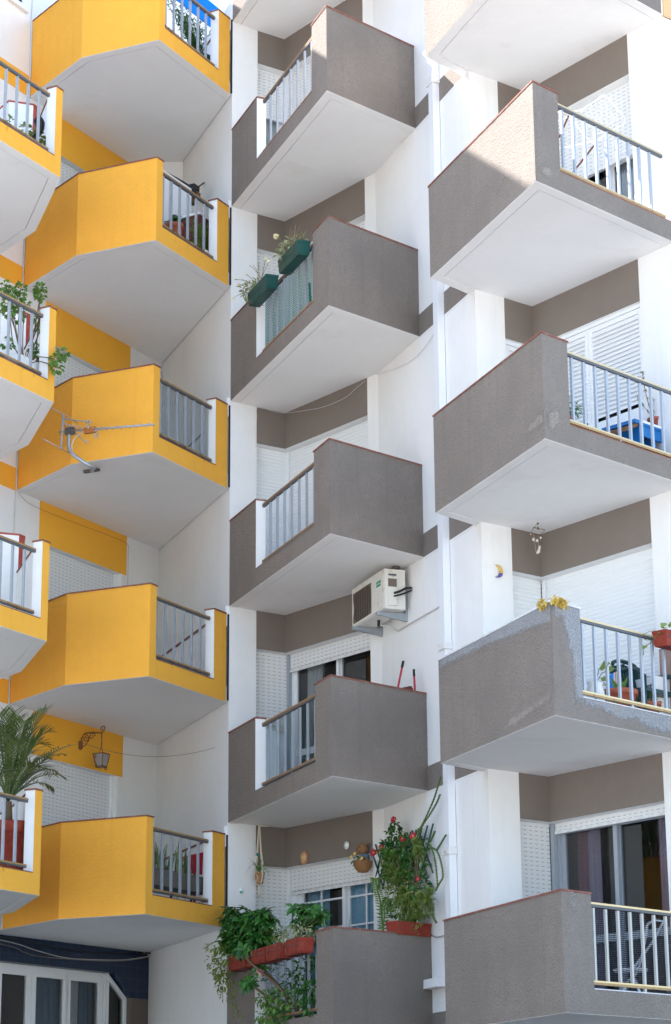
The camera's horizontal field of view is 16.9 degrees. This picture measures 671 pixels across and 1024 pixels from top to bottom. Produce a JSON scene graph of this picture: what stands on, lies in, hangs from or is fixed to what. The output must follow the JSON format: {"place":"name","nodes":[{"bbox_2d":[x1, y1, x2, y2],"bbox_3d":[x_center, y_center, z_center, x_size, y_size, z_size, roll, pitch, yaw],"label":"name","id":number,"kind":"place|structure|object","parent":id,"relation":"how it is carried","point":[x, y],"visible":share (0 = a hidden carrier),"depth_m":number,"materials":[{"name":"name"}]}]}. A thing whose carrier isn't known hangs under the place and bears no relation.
{"place":"outdoors","nodes":[
{"label":"outdoors","id":0,"kind":"place"},
{"bbox_2d":[189,219,208,252],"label":"potted plant","id":1,"kind":"object","parent":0,"point":[199,235],"visible":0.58,"depth_m":30.42,"materials":[{"name":"green plant"}]},
{"bbox_2d":[209,0,230,11],"label":"sky","id":2,"kind":"structure","parent":0,"point":[222,5],"materials":[{"name":"white"}]},
{"bbox_2d":[662,0,670,19],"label":"apartment building","id":3,"kind":"structure","parent":0,"point":[666,5],"depth_m":25.70,"materials":[{"name":"beige paint"}]},
{"label":"ground","id":4,"kind":"structure","parent":0,"visible":0},
{"bbox_2d":[0,0,286,1023],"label":"apartment building","id":5,"kind":"structure","parent":4,"relation":"on","point":[126,100],"depth_m":29.43,"materials":[{"name":"yellow paint"}]},
{"bbox_2d":[1,0,32,917],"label":"cable","id":6,"kind":"object","parent":5,"relation":"attached to","point":[22,310],"visible":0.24,"depth_m":30.38,"materials":[{"name":"grey plastic"}]},
{"bbox_2d":[16,0,24,6],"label":"window","id":7,"kind":"structure","parent":5,"relation":"in","point":[22,2],"depth_m":31.37,"materials":[{"name":"white"}]},
{"bbox_2d":[6,114,45,145],"bbox_3d":[-3.706,-4.493,27.058,0.234,0.560,1.204,-9,-18,27],"label":"potted plant","id":8,"kind":"object","parent":5,"relation":"on","point":[42,141],"visible":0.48,"depth_m":27.10,"materials":[{"name":"green plant"}]},
{"bbox_2d":[0,279,70,375],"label":"potted plant","id":9,"kind":"object","parent":5,"relation":"on","point":[37,291],"visible":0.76,"depth_m":26.31,"materials":[{"name":"green plant"}]},
{"bbox_2d":[0,703,74,869],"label":"potted palm","id":10,"kind":"object","parent":5,"relation":"on","point":[12,769],"visible":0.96,"depth_m":25.06,"materials":[{"name":"green plant"}]},
{"bbox_2d":[32,116,44,138],"bbox_3d":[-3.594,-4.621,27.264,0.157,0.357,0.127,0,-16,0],"label":"chair","id":11,"kind":"object","parent":5,"relation":"on","point":[42,124],"visible":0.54,"depth_m":27.24,"materials":[{"name":"black metal"}]},
{"bbox_2d":[35,977,59,1023],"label":"curtain","id":12,"kind":"object","parent":5,"relation":"attached to","point":[47,1000],"visible":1,"depth_m":29.52,"materials":[{"name":"fabric"}]},
{"bbox_2d":[0,962,126,1023],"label":"shop window","id":13,"kind":"structure","parent":5,"relation":"in","point":[110,1006],"depth_m":29.68,"materials":[{"name":"white plastic"}]},
{"bbox_2d":[59,980,78,1023],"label":"curtain","id":14,"kind":"object","parent":5,"relation":"attached to","point":[74,1002],"visible":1,"depth_m":29.97,"materials":[{"name":"grey fabric"}]},
{"bbox_2d":[0,936,138,953],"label":"cable","id":15,"kind":"object","parent":5,"relation":"attached to","point":[65,949],"visible":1,"depth_m":29.57,"materials":[{"name":"black rubber"}]},
{"bbox_2d":[18,492,128,549],"bbox_3d":[-3.533,0.455,30.587,0.004,0.832,2.580,-9,-19,28],"label":"cable","id":16,"kind":"object","parent":5,"relation":"attached to","point":[76,523],"visible":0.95,"depth_m":30.73,"materials":[{"name":"metal"}]},
{"bbox_2d":[0,944,149,961],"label":"cable","id":17,"kind":"object","parent":5,"relation":"attached to","point":[72,959],"visible":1,"depth_m":29.66,"materials":[{"name":"grey plastic"}]},
{"bbox_2d":[1,940,148,959],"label":"cable","id":18,"kind":"object","parent":5,"relation":"attached to","point":[66,957],"visible":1,"depth_m":29.52,"materials":[{"name":"grey plastic"}]},
{"bbox_2d":[78,982,92,1023],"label":"curtain","id":19,"kind":"object","parent":5,"relation":"attached to","point":[85,1003],"visible":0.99,"depth_m":30.20,"materials":[{"name":"fabric"}]},
{"bbox_2d":[78,726,109,769],"bbox_3d":[-3.207,3.121,29.888,0.450,0.578,0.354,0,-16,0],"label":"wall lantern","id":20,"kind":"object","parent":5,"relation":"attached to","point":[101,759],"depth_m":29.82,"materials":[{"name":"metal"}]},
{"bbox_2d":[94,983,95,1023],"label":"curtain","id":21,"kind":"object","parent":5,"relation":"attached to","point":[94,1001],"visible":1,"depth_m":30.34,"materials":[{"name":"grey fabric"}]},
{"bbox_2d":[43,407,154,473],"bbox_3d":[-2.788,-0.915,28.153,1.354,0.724,1.100,-6,-17,19],"label":"tv aerial","id":22,"kind":"object","parent":5,"relation":"attached to","point":[69,431],"visible":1,"depth_m":28.14,"materials":[{"name":"metal"}]},
{"bbox_2d":[82,742,214,756],"bbox_3d":[-2.456,3.078,29.562,2.037,0.302,0.006,-8,-18,24],"label":"cable","id":23,"kind":"object","parent":5,"relation":"attached to","point":[148,756],"visible":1,"depth_m":29.50,"materials":[{"name":"grey plastic"}]},
{"bbox_2d":[164,214,185,235],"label":"potted plant","id":24,"kind":"object","parent":5,"relation":"on","point":[175,223],"visible":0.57,"depth_m":29.88,"materials":[{"name":"green plant"}]},
{"bbox_2d":[163,170,190,222],"bbox_3d":[-2.496,-3.877,30.810,0.553,1.467,1.080,-9,-19,28],"label":"storage unit","id":25,"kind":"object","parent":5,"relation":"on","point":[175,200],"visible":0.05,"depth_m":30.89,"materials":[{"name":"white plastic"}]},
{"bbox_2d":[167,172,196,196],"bbox_3d":[-2.153,-4.560,31.399,0.100,0.131,0.780,-9,-19,28],"label":"parasol","id":26,"kind":"object","parent":25,"relation":"on","point":[191,187],"visible":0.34,"depth_m":31.49,"materials":[{"name":"fabric"}]},
{"bbox_2d":[154,867,202,900],"bbox_3d":[-2.052,4.626,27.592,0.340,0.413,1.480,-9,-19,28],"label":"planter trough","id":27,"kind":"object","parent":5,"relation":"on","point":[174,882],"visible":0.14,"depth_m":27.55,"materials":[{"name":"concrete"}]},
{"bbox_2d":[154,839,199,875],"bbox_3d":[-2.076,4.180,27.645,0.244,0.502,1.308,-9,-18,27],"label":"snake plant","id":28,"kind":"object","parent":27,"relation":"on","point":[157,856],"visible":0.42,"depth_m":27.66,"materials":[{"name":"green plant"}]},
{"bbox_2d":[167,0,210,59],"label":"potted plant","id":29,"kind":"object","parent":5,"relation":"on","point":[186,31],"visible":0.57,"depth_m":31.20,"materials":[{"name":"green plant"}]},
{"bbox_2d":[183,852,202,901],"bbox_3d":[-1.799,4.699,28.571,0.063,0.815,0.371,-14,-21,38],"label":"chair","id":30,"kind":"object","parent":5,"relation":"on","point":[193,858],"visible":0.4,"depth_m":28.67,"materials":[{"name":"red plastic"}]},
{"bbox_2d":[181,212,208,247],"bbox_3d":[-1.876,-3.591,30.718,0.320,0.857,0.410,-9,-19,28],"label":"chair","id":31,"kind":"object","parent":5,"relation":"on","point":[199,217],"visible":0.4,"depth_m":30.65,"materials":[{"name":"brown plastic"}]},
{"bbox_2d":[148,0,670,1023],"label":"apartment building","id":32,"kind":"structure","parent":4,"relation":"on","point":[414,174],"depth_m":26.03,"materials":[{"name":"white paint"}]},
{"bbox_2d":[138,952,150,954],"bbox_3d":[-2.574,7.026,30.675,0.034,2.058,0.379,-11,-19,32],"label":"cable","id":33,"kind":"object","parent":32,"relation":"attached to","point":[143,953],"visible":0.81,"depth_m":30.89,"materials":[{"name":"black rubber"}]},
{"bbox_2d":[189,182,204,205],"bbox_3d":[-1.960,-4.527,31.859,0.100,0.443,0.407,-9,-19,28],"label":"broom","id":34,"kind":"object","parent":32,"relation":"on","point":[196,187],"visible":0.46,"depth_m":31.76,"materials":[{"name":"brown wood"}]},
{"bbox_2d":[203,938,241,1017],"bbox_3d":[-1.323,5.655,27.302,0.462,1.014,1.100,11,-20,-34],"label":"trailing vine","id":35,"kind":"object","parent":32,"relation":"on","point":[218,976],"visible":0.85,"depth_m":27.29,"materials":[{"name":"green plant"}]},
{"bbox_2d":[228,956,252,971],"bbox_3d":[-1.103,5.387,26.959,0.214,0.185,0.640,6,-17,-20],"label":"planter box","id":36,"kind":"object","parent":32,"relation":"hanging from","point":[237,966],"visible":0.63,"depth_m":26.94,"materials":[{"name":"red plastic"}]},
{"bbox_2d":[231,258,278,307],"bbox_3d":[-1.085,-2.934,29.089,0.407,0.692,1.527,9,-19,-29],"label":"window box","id":37,"kind":"object","parent":32,"relation":"hanging from","point":[262,290],"visible":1,"depth_m":28.70,"materials":[{"name":"green plastic"}]},
{"bbox_2d":[247,824,273,896],"bbox_3d":[-0.940,4.367,28.294,0.347,0.911,0.368,-7,-18,21],"label":"hanging planter","id":38,"kind":"object","parent":32,"relation":"hanging from","point":[259,877],"visible":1,"depth_m":28.27,"materials":[{"name":"fabric"}]},
{"bbox_2d":[237,973,283,1008],"bbox_3d":[-0.772,5.655,26.289,0.961,0.619,0.174,-14,-21,38],"label":"frangipani","id":39,"kind":"object","parent":32,"relation":"on","point":[248,983],"visible":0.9,"depth_m":26.48,"materials":[{"name":"green plant"}]},
{"bbox_2d":[247,947,275,966],"bbox_3d":[-0.856,5.204,26.342,0.214,0.185,0.640,6,-17,-20],"label":"planter box","id":40,"kind":"object","parent":32,"relation":"hanging from","point":[258,957],"visible":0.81,"depth_m":26.21,"materials":[{"name":"red plastic"}]},
{"bbox_2d":[212,905,284,961],"bbox_3d":[-1.044,5.028,26.995,0.561,0.762,1.708,6,-17,-20],"label":"umbrella plant","id":41,"kind":"object","parent":40,"relation":"in","point":[253,929],"visible":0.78,"depth_m":26.68,"materials":[{"name":"green plant"}]},
{"bbox_2d":[231,940,296,1017],"bbox_3d":[-0.842,5.458,26.189,0.213,1.027,1.086,14,-22,-41],"label":"frangipani","id":42,"kind":"object","parent":32,"relation":"on","point":[241,951],"visible":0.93,"depth_m":26.43,"materials":[{"name":"green plant"}]},
{"bbox_2d":[266,120,275,145],"bbox_3d":[-1.011,-4.896,31.561,0.499,1.500,0.039,11,-20,-33],"label":"curtain","id":43,"kind":"object","parent":32,"relation":"attached to","point":[268,131],"visible":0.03,"depth_m":31.75,"materials":[{"name":"white fabric"}]},
{"bbox_2d":[266,119,282,129],"bbox_3d":[-0.990,-4.884,31.534,0.609,1.460,0.100,11,-20,-33],"label":"window","id":44,"kind":"structure","parent":32,"relation":"in","point":[280,124],"depth_m":31.81,"materials":[{"name":"white plastic"}]},
{"bbox_2d":[250,964,299,1015],"bbox_3d":[-0.695,5.514,26.100,0.738,0.772,0.165,-15,-22,41],"label":"frangipani","id":45,"kind":"object","parent":32,"relation":"on","point":[265,968],"visible":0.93,"depth_m":26.27,"materials":[{"name":"green plant"}]},
{"bbox_2d":[264,942,292,962],"bbox_3d":[-0.634,5.039,25.787,0.214,0.185,0.540,6,-17,-20],"label":"planter box","id":46,"kind":"object","parent":32,"relation":"hanging from","point":[275,952],"visible":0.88,"depth_m":25.68,"materials":[{"name":"red plastic"}]},
{"bbox_2d":[266,924,288,947],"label":"cushion plant","id":47,"kind":"object","parent":46,"relation":"on","point":[275,938],"visible":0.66,"depth_m":25.86,"materials":[{"name":"green plant"}]},
{"bbox_2d":[279,731,283,773],"bbox_3d":[-0.924,3.300,29.129,0.609,1.200,0.100,11,-20,-33],"label":"window","id":48,"kind":"structure","parent":32,"relation":"in","point":[280,733],"depth_m":29.29,"materials":[{"name":"white plastic"}]},
{"bbox_2d":[253,985,310,1023],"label":"leafy shrub","id":49,"kind":"object","parent":32,"relation":"on","point":[271,1009],"visible":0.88,"depth_m":25.87,"materials":[{"name":"green plant"}]},
{"bbox_2d":[257,953,316,1022],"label":"leafy shrub","id":50,"kind":"object","parent":32,"relation":"on","point":[303,989],"visible":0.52,"depth_m":25.54,"materials":[{"name":"green plant"}]},
{"bbox_2d":[272,225,310,274],"bbox_3d":[-0.559,-3.307,27.887,0.378,0.722,1.109,8,-19,-28],"label":"window box","id":51,"kind":"object","parent":32,"relation":"hanging from","point":[295,255],"visible":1,"depth_m":27.62,"materials":[{"name":"green plastic"}]},
{"bbox_2d":[283,937,313,957],"bbox_3d":[-0.404,4.869,25.214,0.214,0.185,0.520,6,-17,-20],"label":"planter box","id":52,"kind":"object","parent":32,"relation":"hanging from","point":[298,946],"visible":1,"depth_m":25.04,"materials":[{"name":"red plastic"}]},
{"bbox_2d":[274,921,315,945],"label":"variegated plant","id":53,"kind":"object","parent":52,"relation":"in","point":[293,930],"visible":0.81,"depth_m":25.32,"materials":[{"name":"green plant"}]},
{"bbox_2d":[284,903,332,937],"bbox_3d":[-0.280,4.672,25.651,0.443,0.517,0.879,6,-18,-20],"label":"umbrella plant","id":54,"kind":"object","parent":52,"relation":"in","point":[310,915],"visible":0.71,"depth_m":25.61,"materials":[{"name":"green plant"}]},
{"bbox_2d":[299,850,308,864],"bbox_3d":[-0.404,4.351,28.402,0.042,0.179,0.184,12,-21,-36],"label":"sun ornament","id":55,"kind":"object","parent":32,"relation":"attached to","point":[304,857],"visible":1,"depth_m":28.38,"materials":[{"name":"brown ceramic"}]},
{"bbox_2d":[256,381,364,431],"bbox_3d":[-0.214,-1.253,29.704,1.828,0.561,0.424,-13,-20,35],"label":"cable","id":56,"kind":"object","parent":32,"relation":"attached to","point":[299,411],"visible":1,"depth_m":30.06,"materials":[{"name":"grey plastic"}]},
{"bbox_2d":[307,663,324,758],"bbox_3d":[-0.248,2.897,29.158,0.078,1.980,0.391,12,-20,-36],"label":"curtain","id":57,"kind":"object","parent":32,"relation":"attached to","point":[316,673],"visible":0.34,"depth_m":29.34,"materials":[{"name":"white fabric"}]},
{"bbox_2d":[292,658,343,766],"bbox_3d":[0.054,2.736,28.656,0.105,2.000,1.892,12,-21,-36],"label":"window","id":58,"kind":"structure","parent":32,"relation":"in","point":[340,662],"depth_m":29.36,"materials":[{"name":"white plastic"}]},
{"bbox_2d":[308,889,329,1013],"bbox_3d":[-0.198,5.573,28.282,0.046,1.950,0.460,12,-21,-37],"label":"curtain","id":59,"kind":"object","parent":32,"relation":"attached to","point":[314,896],"visible":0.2,"depth_m":28.39,"materials":[{"name":"white fabric"}]},
{"bbox_2d":[298,883,373,1004],"bbox_3d":[0.110,5.429,27.820,0.105,1.960,1.782,12,-21,-36],"label":"window","id":60,"kind":"structure","parent":32,"relation":"in","point":[347,896],"depth_m":27.95,"materials":[{"name":"white plastic"}]},
{"bbox_2d":[344,841,348,849],"bbox_3d":[0.127,4.101,27.761,0.026,0.102,0.104,12,-21,-36],"label":"hat ornament","id":61,"kind":"object","parent":32,"relation":"attached to","point":[346,844],"visible":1,"depth_m":27.75,"materials":[{"name":"white ceramic"}]},
{"bbox_2d":[350,843,372,872],"bbox_3d":[0.313,4.194,27.351,0.273,0.364,0.232,0,-16,0],"label":"bear basket","id":62,"kind":"object","parent":32,"relation":"attached to","point":[363,864],"visible":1,"depth_m":27.29,"materials":[{"name":"wicker"}]},
{"bbox_2d":[352,883,373,929],"bbox_3d":[0.455,5.343,27.518,0.052,1.950,0.762,12,-21,-36],"label":"curtain","id":63,"kind":"object","parent":32,"relation":"attached to","point":[358,910],"visible":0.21,"depth_m":27.82,"materials":[{"name":"blue fabric"}]},
{"bbox_2d":[370,877,391,930],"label":"fishbone cactus","id":64,"kind":"object","parent":32,"relation":"on","point":[383,909],"visible":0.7,"depth_m":26.66,"materials":[{"name":"green plant"}]},
{"bbox_2d":[352,566,438,636],"bbox_3d":[0.721,0.975,27.088,0.398,0.752,2.146,6,-17,-20],"label":"air conditioner","id":65,"kind":"object","parent":32,"relation":"attached to","point":[379,598],"visible":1,"depth_m":27.24,"materials":[{"name":"white metal"}]},
{"bbox_2d":[397,661,404,686],"bbox_3d":[0.740,2.238,26.197,0.189,1.070,0.032,15,-22,-42],"label":"broom","id":66,"kind":"object","parent":32,"relation":"on","point":[402,666],"visible":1,"depth_m":26.32,"materials":[{"name":"red plastic"}]},
{"bbox_2d":[371,823,433,892],"bbox_3d":[0.772,4.081,26.532,0.036,0.573,1.967,6,-17,-20],"label":"trellis","id":67,"kind":"object","parent":32,"relation":"attached to","point":[379,874],"visible":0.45,"depth_m":26.23,"materials":[{"name":"green plant"}]},
{"bbox_2d":[370,816,433,919],"bbox_3d":[0.750,4.179,26.152,0.480,1.321,1.423,8,-18,-26],"label":"rose periwinkle","id":68,"kind":"object","parent":67,"relation":"attached to","point":[401,839],"visible":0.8,"depth_m":26.09,"materials":[{"name":"green plant"}]},
{"bbox_2d":[377,336,432,374],"bbox_3d":[0.886,-1.929,27.955,0.008,0.225,2.042,6,-17,-20],"label":"cable","id":69,"kind":"object","parent":32,"relation":"attached to","point":[409,361],"visible":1,"depth_m":27.85,"materials":[{"name":"grey plastic"}]},
{"bbox_2d":[385,920,431,936],"bbox_3d":[0.827,4.714,25.479,0.565,0.148,0.180,15,-22,-42],"label":"planter box","id":70,"kind":"object","parent":32,"relation":"on","point":[404,928],"visible":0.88,"depth_m":25.37,"materials":[{"name":"red plastic"}]},
{"bbox_2d":[376,836,435,934],"bbox_3d":[0.803,4.414,25.806,0.536,1.374,1.441,11,-20,-34],"label":"succulent shrub","id":71,"kind":"object","parent":70,"relation":"in","point":[402,901],"visible":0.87,"depth_m":25.66,"materials":[{"name":"green plant"}]},
{"bbox_2d":[413,669,415,690],"bbox_3d":[0.928,2.323,26.358,0.043,0.994,0.030,14,-22,-41],"label":"broom","id":72,"kind":"object","parent":32,"relation":"on","point":[414,682],"visible":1,"depth_m":26.45,"materials":[{"name":"red plastic"}]},
{"bbox_2d":[399,776,446,923],"bbox_3d":[0.979,3.884,25.619,0.118,1.622,1.260,8,-18,-25],"label":"climbing cactus","id":73,"kind":"object","parent":32,"relation":"on","point":[430,846],"visible":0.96,"depth_m":25.48,"materials":[{"name":"green plant"}]},
{"bbox_2d":[496,565,502,577],"bbox_3d":[1.837,0.666,25.316,0.107,0.150,0.026,11,-20,-35],"label":"moon ornament","id":74,"kind":"object","parent":32,"relation":"attached to","point":[500,574],"visible":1,"depth_m":25.32,"materials":[{"name":"yellow ceramic"}]},
{"bbox_2d":[530,522,544,553],"bbox_3d":[2.276,0.289,25.375,0.039,0.374,0.240,11,-20,-33],"label":"wind chime","id":75,"kind":"object","parent":32,"relation":"hanging from","point":[537,540],"visible":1,"depth_m":25.37,"materials":[{"name":"beige"}]},
{"bbox_2d":[536,594,569,610],"bbox_3d":[2.123,0.893,22.069,0.346,0.131,0.261,-4,-17,10],"label":"garland","id":76,"kind":"object","parent":32,"relation":"attached to","point":[559,601],"visible":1,"depth_m":22.07,"materials":[{"name":"yellow plant"}]},
{"bbox_2d":[569,397,582,419],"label":"potted plant","id":77,"kind":"object","parent":32,"relation":"on","point":[577,408],"visible":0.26,"depth_m":23.35,"materials":[{"name":"green plant"}]},
{"bbox_2d":[558,94,625,171],"bbox_3d":[2.861,-4.154,25.052,1.221,1.231,0.023,15,-22,-42],"label":"drying rack","id":78,"kind":"object","parent":32,"relation":"on","point":[588,152],"visible":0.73,"depth_m":25.14,"materials":[{"name":"beige metal"}]},
{"bbox_2d":[577,828,610,988],"bbox_3d":[2.842,4.456,24.737,0.064,2.100,0.420,12,-20,-36],"label":"curtain","id":79,"kind":"object","parent":32,"relation":"attached to","point":[583,862],"visible":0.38,"depth_m":24.97,"materials":[{"name":"fabric"}]},
{"bbox_2d":[588,829,606,988],"bbox_3d":[2.862,4.411,24.583,0.038,2.100,0.200,12,-20,-35],"label":"curtain","id":80,"kind":"object","parent":32,"relation":"attached to","point":[595,865],"visible":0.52,"depth_m":24.71,"materials":[{"name":"white fabric"}]},
{"bbox_2d":[587,661,615,702],"bbox_3d":[2.664,1.744,22.596,0.304,0.501,0.276,0,-16,0],"label":"potted plant","id":81,"kind":"object","parent":32,"relation":"on","point":[590,688],"visible":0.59,"depth_m":22.58,"materials":[{"name":"green plant"}]},
{"bbox_2d":[588,155,632,191],"bbox_3d":[3.038,-3.394,26.367,0.075,1.240,1.829,12,-20,-35],"label":"window","id":82,"kind":"structure","parent":32,"relation":"in","point":[612,169],"depth_m":26.24,"materials":[{"name":"white plastic"}]},
{"bbox_2d":[557,815,670,990],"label":"window","id":83,"kind":"structure","parent":32,"relation":"in","point":[617,828],"depth_m":24.30,"materials":[{"name":"metal"}]},
{"bbox_2d":[604,676,637,705],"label":"potted plant","id":84,"kind":"object","parent":32,"relation":"on","point":[625,692],"visible":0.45,"depth_m":22.81,"materials":[{"name":"green plant"}]},
{"bbox_2d":[621,159,634,200],"bbox_3d":[3.412,-3.494,25.984,0.039,1.250,0.250,11,-20,-35],"label":"curtain","id":85,"kind":"object","parent":32,"relation":"attached to","point":[624,179],"visible":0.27,"depth_m":26.13,"materials":[{"name":"white fabric"}]},
{"bbox_2d":[602,419,661,447],"bbox_3d":[3.296,-0.640,24.509,0.920,0.544,0.462,15,-22,-42],"label":"cabinet","id":86,"kind":"object","parent":32,"relation":"on","point":[636,430],"visible":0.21,"depth_m":24.33,"materials":[{"name":"blue paint"}]},
{"bbox_2d":[637,371,658,424],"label":"potted plant","id":87,"kind":"object","parent":86,"relation":"on","point":[656,418],"visible":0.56,"depth_m":24.64,"materials":[{"name":"green plant"}]},
{"bbox_2d":[613,919,662,991],"bbox_3d":[3.036,4.551,22.805,0.357,0.840,0.591,7,-18,-24],"label":"garden chair","id":88,"kind":"object","parent":32,"relation":"on","point":[638,989],"visible":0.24,"depth_m":22.77,"materials":[{"name":"white plastic"}]},
{"bbox_2d":[609,659,670,709],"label":"plastic chair","id":89,"kind":"object","parent":32,"relation":"on","point":[635,673],"visible":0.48,"depth_m":23.52,"materials":[{"name":"plastic"}]},
{"bbox_2d":[609,672,617,687],"bbox_3d":[2.880,1.713,23.327,0.280,0.285,0.078,15,-22,-42],"label":"towel","id":90,"kind":"object","parent":89,"relation":"on","point":[613,676],"visible":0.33,"depth_m":23.30,"materials":[{"name":"blue fabric"}]},
{"bbox_2d":[636,693,661,712],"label":"potted plant","id":91,"kind":"object","parent":32,"relation":"on","point":[650,702],"visible":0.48,"depth_m":23.18,"materials":[{"name":"green plant"}]},
{"bbox_2d":[634,676,670,714],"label":"crate","id":92,"kind":"object","parent":32,"relation":"on","point":[659,682],"visible":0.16,"depth_m":23.62,"materials":[{"name":"white plastic"}]},
{"bbox_2d":[658,819,661,887],"bbox_3d":[3.616,4.149,23.713,0.065,2.100,0.499,12,-20,-35],"label":"curtain","id":93,"kind":"object","parent":32,"relation":"attached to","point":[659,849],"visible":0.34,"depth_m":24.04,"materials":[{"name":"fabric"}]},
{"bbox_2d":[652,629,670,650],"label":"planter box","id":94,"kind":"object","parent":32,"relation":"hanging from","point":[662,641],"visible":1,"depth_m":22.96,"materials":[{"name":"red plastic"}]},
{"bbox_2d":[638,622,670,654],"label":"trailing plant","id":95,"kind":"object","parent":94,"relation":"in","point":[663,627],"visible":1,"depth_m":22.88,"materials":[{"name":"green plant"}]},
{"bbox_2d":[659,818,670,993],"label":"curtain","id":96,"kind":"object","parent":32,"relation":"attached to","point":[664,869],"visible":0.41,"depth_m":23.86,"materials":[{"name":"grey fabric"}]}
]}

